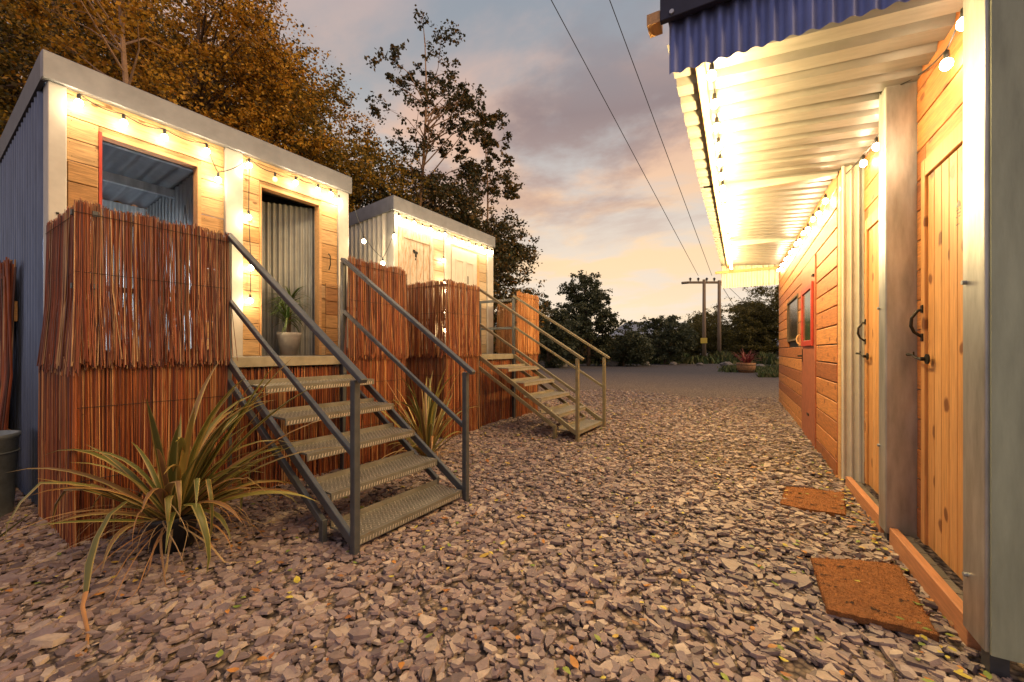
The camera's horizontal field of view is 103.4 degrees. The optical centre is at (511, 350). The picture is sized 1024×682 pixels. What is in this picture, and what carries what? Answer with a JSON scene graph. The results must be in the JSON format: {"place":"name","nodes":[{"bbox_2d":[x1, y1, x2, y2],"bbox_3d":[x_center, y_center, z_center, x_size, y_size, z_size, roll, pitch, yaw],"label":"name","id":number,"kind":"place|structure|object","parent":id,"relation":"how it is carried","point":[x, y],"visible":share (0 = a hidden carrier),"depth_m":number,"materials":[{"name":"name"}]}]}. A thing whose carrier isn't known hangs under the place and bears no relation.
{"place":"outdoors","nodes":[
{"label":"outdoors","id":0,"kind":"place"},
{"bbox_2d":[1,0,776,334],"label":"sky","id":1,"kind":"structure","parent":0,"point":[591,206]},
{"bbox_2d":[0,352,1023,681],"bbox_3d":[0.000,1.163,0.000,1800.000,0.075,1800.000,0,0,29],"label":"ground","id":2,"kind":"structure","parent":0,"point":[698,382],"depth_m":2.22,"materials":[{"name":"gravel"}]},
{"bbox_2d":[0,0,72,115],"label":"broadleaf tree","id":3,"kind":"object","parent":2,"relation":"on","point":[23,26],"depth_m":10.26,"materials":[{"name":"orange plant"}]},
{"bbox_2d":[0,0,138,136],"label":"broadleaf tree","id":4,"kind":"object","parent":2,"relation":"on","point":[34,31],"visible":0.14,"depth_m":6.68,"materials":[{"name":"orange plant"}]},
{"bbox_2d":[0,0,204,134],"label":"broadleaf tree","id":5,"kind":"object","parent":2,"relation":"on","point":[18,52],"visible":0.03,"depth_m":8.34,"materials":[{"name":"orange plant"}]},
{"bbox_2d":[0,0,242,117],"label":"broadleaf tree","id":6,"kind":"object","parent":2,"relation":"on","point":[17,7],"visible":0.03,"depth_m":10.25,"materials":[{"name":"orange plant"}]},
{"bbox_2d":[1,0,278,206],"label":"birch tree","id":7,"kind":"object","parent":2,"relation":"on","point":[172,49],"visible":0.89,"depth_m":5.71,"materials":[{"name":"orange plant"}]},
{"bbox_2d":[0,0,340,208],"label":"broadleaf tree","id":8,"kind":"object","parent":2,"relation":"on","point":[238,76],"visible":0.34,"depth_m":7.67,"materials":[{"name":"orange plant"}]},
{"bbox_2d":[131,0,353,168],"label":"broadleaf tree","id":9,"kind":"object","parent":2,"relation":"on","point":[283,37],"depth_m":11.94,"materials":[{"name":"orange plant"}]},
{"bbox_2d":[95,0,391,207],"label":"broadleaf tree","id":10,"kind":"object","parent":2,"relation":"on","point":[186,30],"visible":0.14,"depth_m":8.26,"materials":[{"name":"orange plant"}]},
{"bbox_2d":[185,61,436,211],"bbox_3d":[-4.800,-2.913,10.153,5.661,8.238,5.716,0,0,29],"label":"broadleaf tree","id":11,"kind":"object","parent":2,"relation":"on","point":[372,177],"visible":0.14,"depth_m":9.35,"materials":[{"name":"orange plant"}]},
{"bbox_2d":[325,165,402,212],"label":"broadleaf tree","id":12,"kind":"object","parent":2,"relation":"on","point":[357,202],"depth_m":10.82,"materials":[{"name":"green plant"}]},
{"bbox_2d":[336,142,457,207],"bbox_3d":[-4.223,-2.630,13.004,5.971,7.678,6.674,0,0,29],"label":"broadleaf tree","id":13,"kind":"object","parent":2,"relation":"on","point":[385,188],"visible":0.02,"depth_m":11.86,"materials":[{"name":"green plant"}]},
{"bbox_2d":[349,195,494,388],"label":"steel framed shed","id":14,"kind":"structure","parent":2,"relation":"on","point":[415,252],"depth_m":6.18,"materials":[{"name":"beige metal"}]},
{"bbox_2d":[354,205,395,264],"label":"string lights","id":15,"kind":"object","parent":14,"relation":"attached to","point":[364,241],"visible":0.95,"depth_m":5.38,"materials":[{"name":"white glass"}]},
{"bbox_2d":[399,227,432,346],"bbox_3d":[-1.430,-0.855,6.038,0.040,1.810,0.700,0,0,32],"label":"door","id":16,"kind":"structure","parent":14,"relation":"in","point":[415,249],"depth_m":6.02,"materials":[{"name":"white paint"}]},
{"bbox_2d":[397,213,492,253],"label":"string lights","id":17,"kind":"object","parent":14,"relation":"attached to","point":[430,229],"visible":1,"depth_m":6.41,"materials":[{"name":"white glass"}]},
{"bbox_2d":[451,246,476,289],"bbox_3d":[-0.822,-0.840,6.996,0.042,1.780,0.690,0,0,32],"label":"door","id":18,"kind":"structure","parent":14,"relation":"in","point":[463,263],"depth_m":6.96,"materials":[{"name":"white paint"}]},
{"bbox_2d":[345,4,501,217],"bbox_3d":[-2.484,-4.282,11.903,4.410,10.979,4.258,0,0,5],"label":"sparse tree","id":19,"kind":"object","parent":2,"relation":"on","point":[465,101],"visible":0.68,"depth_m":11.75,"materials":[{"name":"green plant"}]},
{"bbox_2d":[353,154,516,309],"bbox_3d":[-2.031,-2.232,12.556,5.442,6.883,5.168,0,0,29],"label":"broadleaf tree","id":20,"kind":"object","parent":2,"relation":"on","point":[465,207],"visible":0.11,"depth_m":11.20,"materials":[{"name":"green plant"}]},
{"bbox_2d":[447,101,524,237],"bbox_3d":[-0.788,-3.119,12.378,2.433,8.644,2.308,0,0,-14],"label":"sparse tree","id":21,"kind":"object","parent":2,"relation":"on","point":[487,141],"visible":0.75,"depth_m":12.20,"materials":[{"name":"green plant"}]},
{"bbox_2d":[0,388,1012,681],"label":"slate chippings","id":22,"kind":"object","parent":2,"relation":"on","point":[828,658],"visible":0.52,"depth_m":2.10,"materials":[{"name":"grey gravel"}]},
{"bbox_2d":[0,257,17,429],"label":"reed screen","id":23,"kind":"object","parent":22,"relation":"on","point":[8,306],"visible":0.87,"depth_m":3.32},
{"bbox_2d":[0,430,20,517],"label":"zinc tub","id":24,"kind":"object","parent":22,"relation":"on","point":[9,444],"visible":0.94,"depth_m":2.91,"materials":[{"name":"grey metal"}]},
{"bbox_2d":[0,509,36,537],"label":"flax plant","id":25,"kind":"object","parent":22,"relation":"on","point":[9,529],"visible":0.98,"depth_m":2.27,"materials":[{"name":"green plant"}]},
{"bbox_2d":[67,200,237,547],"bbox_3d":[-2.430,0.131,2.819,0.118,2.140,0.916,0,0,32],"label":"reed screen","id":26,"kind":"object","parent":22,"relation":"on","point":[123,378],"visible":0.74,"depth_m":2.70,"materials":[{"name":"wood"}]},
{"bbox_2d":[0,355,344,651],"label":"flax plant","id":27,"kind":"object","parent":22,"relation":"on","point":[178,494],"visible":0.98,"depth_m":2.34,"materials":[{"name":"green plant"}]},
{"bbox_2d":[0,49,351,506],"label":"steel framed shed","id":28,"kind":"structure","parent":22,"relation":"on","point":[60,151],"depth_m":3.79,"materials":[{"name":"beige metal"}]},
{"bbox_2d":[74,93,340,202],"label":"string lights","id":29,"kind":"object","parent":28,"relation":"attached to","point":[123,121],"visible":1,"depth_m":3.72,"materials":[{"name":"white glass"}]},
{"bbox_2d":[246,168,253,303],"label":"string lights","id":30,"kind":"object","parent":28,"relation":"hanging from","point":[250,266],"visible":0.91,"depth_m":4.03,"materials":[{"name":"white glass"}]},
{"bbox_2d":[226,241,395,501],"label":"platform","id":31,"kind":"structure","parent":22,"relation":"on","point":[320,429],"depth_m":3.59,"materials":[{"name":"grey paint"}]},
{"bbox_2d":[37,198,99,547],"bbox_3d":[-3.002,0.132,2.719,1.007,2.137,0.134,0,0,32],"label":"reed screen","id":32,"kind":"object","parent":31,"relation":"attached to","point":[57,405],"visible":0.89,"depth_m":2.63,"materials":[{"name":"wood"}]},
{"bbox_2d":[262,285,311,354],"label":"potted palm","id":33,"kind":"object","parent":31,"relation":"on","point":[289,342],"visible":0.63,"depth_m":4.47,"materials":[{"name":"plant"}]},
{"bbox_2d":[344,256,408,468],"bbox_3d":[-1.462,0.108,4.357,0.113,2.143,0.857,0,0,32],"label":"reed screen","id":34,"kind":"object","parent":31,"relation":"attached to","point":[365,356],"visible":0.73,"depth_m":4.35,"materials":[{"name":"wood"}]},
{"bbox_2d":[225,232,475,559],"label":"steel staircase","id":35,"kind":"structure","parent":22,"relation":"on","point":[356,527],"depth_m":2.92,"materials":[{"name":"grey metal"}]},
{"bbox_2d":[368,274,410,451],"bbox_3d":[-1.587,0.126,4.932,0.910,2.109,0.112,0,0,32],"label":"reed screen","id":36,"kind":"object","parent":22,"relation":"on","point":[407,341],"visible":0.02,"depth_m":4.74,"materials":[{"name":"wood"}]},
{"bbox_2d":[372,364,486,469],"bbox_3d":[-0.904,0.649,4.407,1.620,1.054,1.389,0,0,29],"label":"flax plant","id":37,"kind":"object","parent":22,"relation":"on","point":[426,433],"visible":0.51,"depth_m":4.33,"materials":[{"name":"green plant"}]},
{"bbox_2d":[418,292,515,428],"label":"platform","id":38,"kind":"structure","parent":22,"relation":"on","point":[489,397],"depth_m":6.43,"materials":[{"name":"grey paint"}]},
{"bbox_2d":[405,279,450,437],"bbox_3d":[-1.192,0.099,5.509,0.954,2.101,0.114,0,0,32],"label":"reed screen","id":39,"kind":"object","parent":38,"relation":"attached to","point":[423,304],"visible":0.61,"depth_m":5.45,"materials":[{"name":"wood"}]},
{"bbox_2d":[442,279,481,437],"bbox_3d":[-0.698,0.097,5.567,0.112,2.107,0.853,0,0,32],"label":"reed screen","id":40,"kind":"object","parent":38,"relation":"attached to","point":[462,324],"visible":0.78,"depth_m":5.54,"materials":[{"name":"wood"}]},
{"bbox_2d":[495,303,539,410],"bbox_3d":[0.104,0.109,7.628,1.002,2.062,0.106,0,0,32],"label":"reed screen","id":41,"kind":"object","parent":38,"relation":"attached to","point":[504,321],"visible":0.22,"depth_m":7.74,"materials":[{"name":"wood"}]},
{"bbox_2d":[0,398,991,681],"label":"fallen leaves","id":42,"kind":"object","parent":22,"relation":"on","point":[598,638],"visible":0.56,"depth_m":2.04,"materials":[{"name":"yellow plant"}]},
{"bbox_2d":[513,291,539,416],"bbox_3d":[0.270,0.065,7.107,0.106,2.151,0.828,0,0,32],"label":"reed screen","id":43,"kind":"object","parent":22,"relation":"on","point":[528,347],"visible":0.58,"depth_m":7.04,"materials":[{"name":"wood"}]},
{"bbox_2d":[479,288,609,441],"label":"steel staircase","id":44,"kind":"structure","parent":22,"relation":"on","point":[577,426],"depth_m":5.72,"materials":[{"name":"grey metal"}]},
{"bbox_2d":[780,486,846,516],"bbox_3d":[2.374,1.162,3.191,0.414,0.054,0.664,0,0,38],"label":"coir doormat","id":45,"kind":"object","parent":22,"relation":"on","point":[819,500],"visible":0.98,"depth_m":3.12,"materials":[{"name":"brown fabric"}]},
{"bbox_2d":[810,556,940,641],"bbox_3d":[1.738,1.161,1.988,0.425,0.065,0.654,0,0,29],"label":"coir doormat","id":46,"kind":"object","parent":22,"relation":"on","point":[883,598],"visible":1,"depth_m":1.91,"materials":[{"name":"brown wicker"}]},
{"bbox_2d":[478,207,552,361],"bbox_3d":[-0.666,-1.486,11.905,3.654,5.383,3.699,0,0,-17],"label":"broadleaf tree","id":47,"kind":"object","parent":2,"relation":"on","point":[510,265],"visible":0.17,"depth_m":11.66,"materials":[{"name":"green plant"}]},
{"bbox_2d":[538,361,546,367],"bbox_3d":[1.779,0.982,27.037,1.156,0.662,0.938,0,0,29],"label":"boulder","id":48,"kind":"object","parent":2,"relation":"on","point":[542,363],"visible":0.35,"depth_m":26.62,"materials":[{"name":"grey stone"}]},
{"bbox_2d":[538,294,590,367],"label":"broadleaf tree","id":49,"kind":"object","parent":2,"relation":"on","point":[555,332],"visible":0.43,"depth_m":26.40,"materials":[{"name":"green plant"}]},
{"bbox_2d":[538,338,597,361],"bbox_3d":[4.611,-0.550,36.019,6.345,3.509,7.400,0,0,3],"label":"hedge bush","id":50,"kind":"object","parent":2,"relation":"on","point":[577,350],"visible":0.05,"depth_m":34.92,"materials":[{"name":"green plant"}]},
{"bbox_2d":[553,270,626,365],"bbox_3d":[5.633,-2.399,29.747,5.412,7.216,4.918,0,0,29],"label":"poplar tree","id":51,"kind":"object","parent":2,"relation":"on","point":[589,303],"visible":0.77,"depth_m":29.25,"materials":[{"name":"green plant"}]},
{"bbox_2d":[606,358,618,365],"bbox_3d":[7.270,0.955,29.951,1.252,0.850,0.933,0,0,29],"label":"boulder","id":52,"kind":"object","parent":2,"relation":"on","point":[612,363],"visible":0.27,"depth_m":29.57,"materials":[{"name":"grey stone"}]},
{"bbox_2d":[593,315,661,365],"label":"broadleaf tree","id":53,"kind":"object","parent":2,"relation":"on","point":[628,345],"visible":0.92,"depth_m":29.19,"materials":[{"name":"green plant"}]},
{"bbox_2d":[500,313,757,356],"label":"woodland","id":54,"kind":"object","parent":2,"relation":"on","point":[688,322],"visible":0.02,"depth_m":58.65,"materials":[{"name":"green plant"}]},
{"bbox_2d":[543,350,778,364],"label":"undergrowth","id":55,"kind":"object","parent":2,"relation":"on","point":[717,357],"visible":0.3,"depth_m":35.09,"materials":[{"name":"green plant"}]},
{"bbox_2d":[636,315,699,364],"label":"broadleaf tree","id":56,"kind":"object","parent":2,"relation":"on","point":[661,338],"visible":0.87,"depth_m":32.53,"materials":[{"name":"green plant"}]},
{"bbox_2d":[670,329,715,356],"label":"hedge bush","id":57,"kind":"object","parent":2,"relation":"on","point":[694,351],"visible":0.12,"depth_m":47.51,"materials":[{"name":"green plant"}]},
{"bbox_2d":[681,277,720,355],"bbox_3d":[17.943,-2.845,37.900,4.029,8.090,0.578,0,0,0],"label":"utility pole","id":58,"kind":"object","parent":2,"relation":"on","point":[704,282],"visible":0.94,"depth_m":37.89,"materials":[{"name":"brown wood"}]},
{"bbox_2d":[684,310,736,356],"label":"hedge bush","id":59,"kind":"object","parent":2,"relation":"on","point":[695,324],"visible":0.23,"depth_m":46.73,"materials":[{"name":"green plant"}]},
{"bbox_2d":[719,361,732,365],"bbox_3d":[15.388,1.018,29.042,0.640,0.513,0.785,0,0,-29],"label":"boulder","id":60,"kind":"object","parent":2,"relation":"on","point":[725,363],"visible":0.53,"depth_m":28.82,"materials":[{"name":"grey stone"}]},
{"bbox_2d":[695,301,770,356],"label":"hedge bush","id":61,"kind":"object","parent":2,"relation":"on","point":[713,332],"visible":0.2,"depth_m":44.12,"materials":[{"name":"green plant"}]},
{"bbox_2d":[730,349,758,372],"bbox_3d":[11.978,0.493,20.932,1.576,1.264,1.467,0,0,-8],"label":"barrel planter","id":62,"kind":"object","parent":2,"relation":"on","point":[747,366],"visible":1,"depth_m":20.74,"materials":[{"name":"brown wood"}]},
{"bbox_2d":[717,364,778,377],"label":"grass","id":63,"kind":"structure","parent":2,"relation":"on","point":[768,370],"depth_m":21.03,"materials":[{"name":"green plant"}]},
{"bbox_2d":[721,300,778,357],"bbox_3d":[23.225,-1.756,39.429,6.396,5.918,6.636,0,0,-22],"label":"hedge bush","id":64,"kind":"object","parent":2,"relation":"on","point":[736,339],"visible":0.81,"depth_m":38.35,"materials":[{"name":"green plant"}]},
{"bbox_2d":[724,284,778,356],"bbox_3d":[25.254,-3.000,39.895,7.747,8.407,8.384,0,0,29],"label":"tree","id":65,"kind":"object","parent":2,"relation":"on","point":[774,302],"visible":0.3,"depth_m":39.11,"materials":[{"name":"green plant"}]},
{"bbox_2d":[763,287,778,342],"bbox_3d":[27.987,-3.128,38.096,8.753,8.667,8.324,0,0,29],"label":"hedge bush","id":66,"kind":"object","parent":2,"relation":"on","point":[777,318],"visible":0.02,"depth_m":37.71,"materials":[{"name":"green plant"}]},
{"bbox_2d":[779,171,864,477],"bbox_3d":[5.449,-0.350,5.750,2.497,3.100,6.044,0,0,29],"label":"timber cabin","id":67,"kind":"object","parent":2,"relation":"on","point":[808,335],"visible":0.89,"depth_m":4.71,"materials":[{"name":"orange wood"}]},
{"bbox_2d":[787,293,800,341],"bbox_3d":[4.649,-0.510,6.693,0.040,0.700,1.500,0,0,29],"label":"window","id":68,"kind":"structure","parent":67,"relation":"in","point":[792,306],"depth_m":6.73,"materials":[{"name":"grey glass"}]},
{"bbox_2d":[777,194,827,270],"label":"string lights","id":69,"kind":"object","parent":67,"relation":"attached to","point":[818,213],"visible":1,"depth_m":5.27,"materials":[{"name":"white glass"}]},
{"bbox_2d":[647,0,962,287],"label":"canopy roof","id":70,"kind":"structure","parent":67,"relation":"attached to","point":[800,86],"depth_m":2.59,"materials":[{"name":"metal"}]},
{"bbox_2d":[707,63,732,268],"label":"string lights","id":71,"kind":"object","parent":70,"relation":"attached to","point":[711,76],"visible":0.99,"depth_m":3.05,"materials":[{"name":"white glass"}]},
{"bbox_2d":[846,7,962,173],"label":"string lights","id":72,"kind":"object","parent":70,"relation":"hanging from","point":[947,62],"visible":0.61,"depth_m":1.94,"materials":[{"name":"white"}]},
{"bbox_2d":[797,254,817,448],"bbox_3d":[3.751,0.013,5.166,0.102,2.254,1.112,0,0,29],"label":"door","id":73,"kind":"structure","parent":67,"relation":"in","point":[808,293],"depth_m":5.03,"materials":[{"name":"red wood"}]},
{"bbox_2d":[844,0,1023,677],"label":"steel framed store","id":74,"kind":"structure","parent":2,"relation":"on","point":[943,340],"depth_m":1.94,"materials":[{"name":"orange wood"}]},
{"bbox_2d":[838,164,863,483],"bbox_3d":[2.988,-0.235,3.564,0.161,2.770,0.163,0,0,29],"label":"corrugated infill","id":75,"kind":"object","parent":74,"relation":"attached to","point":[850,320],"visible":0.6,"depth_m":3.51,"materials":[{"name":"galvanised corrugated steel"}]},
{"bbox_2d":[855,207,878,493],"bbox_3d":[2.699,0.007,2.995,0.096,2.146,0.854,0,0,29],"label":"door","id":76,"kind":"structure","parent":74,"relation":"in","point":[871,321],"depth_m":3.17,"materials":[{"name":"brown wood"}]},
{"bbox_2d":[906,121,962,580],"bbox_3d":[2.152,0.007,2.016,0.096,2.146,0.771,0,0,29],"label":"door","id":77,"kind":"structure","parent":74,"relation":"in","point":[941,307],"depth_m":2.08,"materials":[{"name":"brown wood"}]},
{"bbox_2d":[551,0,742,304],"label":"power lines","id":78,"kind":"object","parent":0,"point":[625,138],"visible":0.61,"depth_m":11.84,"materials":[{"name":"black metal"}]},
{"bbox_2d":[597,321,778,351],"bbox_3d":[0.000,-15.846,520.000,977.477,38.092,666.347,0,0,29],"label":"hills","id":79,"kind":"structure","parent":0,"point":[634,329],"depth_m":469.97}
]}

